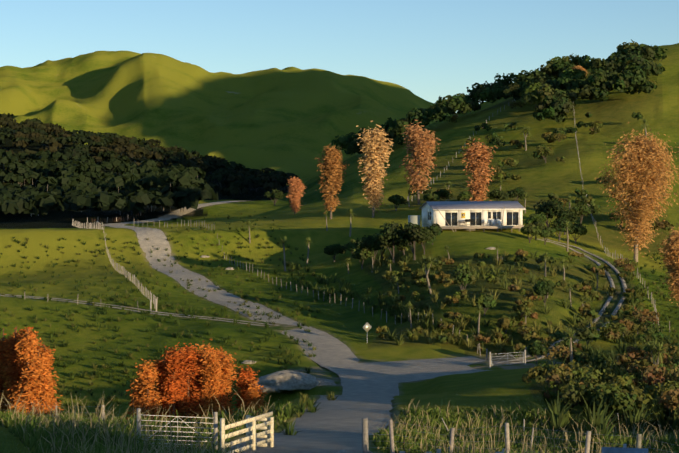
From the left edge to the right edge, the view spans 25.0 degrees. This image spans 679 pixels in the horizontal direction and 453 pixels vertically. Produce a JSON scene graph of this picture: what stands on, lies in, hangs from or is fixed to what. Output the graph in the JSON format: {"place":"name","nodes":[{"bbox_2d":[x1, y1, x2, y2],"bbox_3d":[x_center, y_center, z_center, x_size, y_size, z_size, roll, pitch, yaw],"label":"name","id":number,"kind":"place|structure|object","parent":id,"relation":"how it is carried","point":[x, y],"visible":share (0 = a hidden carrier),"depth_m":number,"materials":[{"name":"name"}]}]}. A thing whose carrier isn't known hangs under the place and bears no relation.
{"place":"outdoors","nodes":[
{"label":"outdoors","id":0,"kind":"place"},
{"bbox_2d":[101,201,398,452],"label":"road","id":1,"kind":"structure","parent":0,"point":[331,426],"depth_m":128.81,"materials":[{"name":"grey gravel"}]},
{"bbox_2d":[0,43,678,452],"bbox_3d":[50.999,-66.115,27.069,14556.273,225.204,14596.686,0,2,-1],"label":"terrain","id":2,"kind":"structure","parent":0,"point":[292,119],"depth_m":251.17,"materials":[{"name":"green plant"}]},
{"bbox_2d":[0,294,278,326],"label":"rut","id":3,"kind":"structure","parent":2,"relation":"on","point":[148,310],"depth_m":177.35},
{"bbox_2d":[0,98,677,452],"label":"fences","id":4,"kind":"object","parent":2,"relation":"on","point":[249,421],"visible":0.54,"depth_m":50.44,"materials":[{"name":"white wood"}]},
{"bbox_2d":[0,125,677,422],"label":"trunks","id":5,"kind":"object","parent":2,"relation":"on","point":[484,309],"visible":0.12,"depth_m":215.68,"materials":[{"name":"brown plant"}]},
{"bbox_2d":[0,65,678,424],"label":"autumn leaves","id":6,"kind":"object","parent":5,"relation":"attached to","point":[167,391],"visible":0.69,"depth_m":174.02,"materials":[{"name":"orange plant"}]},
{"bbox_2d":[0,40,678,423],"bbox_3d":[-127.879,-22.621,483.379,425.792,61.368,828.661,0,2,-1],"label":"foliage","id":7,"kind":"object","parent":2,"relation":"on","point":[628,68],"visible":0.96,"depth_m":346.54,"materials":[{"name":"green plant"}]},
{"bbox_2d":[0,390,678,452],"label":"grass","id":8,"kind":"structure","parent":2,"relation":"on","point":[68,433],"depth_m":55.16,"materials":[{"name":"green plant"}]},
{"bbox_2d":[0,213,678,441],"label":"grass tufts","id":9,"kind":"object","parent":2,"relation":"on","point":[558,420],"visible":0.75,"depth_m":160.66,"materials":[{"name":"green plant"}]},
{"bbox_2d":[200,247,502,392],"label":"rocks","id":10,"kind":"object","parent":2,"relation":"on","point":[278,381],"visible":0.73,"depth_m":128.54,"materials":[{"name":"grey stone"}]},
{"bbox_2d":[246,119,668,370],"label":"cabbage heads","id":11,"kind":"object","parent":2,"relation":"on","point":[658,348],"visible":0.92,"depth_m":176.67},
{"bbox_2d":[408,201,525,231],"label":"house","id":12,"kind":"structure","parent":2,"relation":"on","point":[477,215],"depth_m":224.85,"materials":[{"name":"paint"}]},
{"bbox_2d":[362,322,647,452],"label":"signs","id":13,"kind":"object","parent":2,"relation":"on","point":[366,327],"visible":0.92,"depth_m":29.39,"materials":[{"name":"metal"}]},
{"bbox_2d":[496,239,626,364],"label":"tracks","id":14,"kind":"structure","parent":2,"relation":"on","point":[618,306],"depth_m":177.42},
{"bbox_2d":[0,0,678,112],"label":"sky","id":15,"kind":"structure","parent":0,"point":[432,49],"materials":[{"name":"blue"}]},
{"bbox_2d":[321,356,489,382],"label":"road","id":16,"kind":"structure","parent":0,"point":[410,370],"depth_m":138.36,"materials":[{"name":"grey gravel"}]}
]}

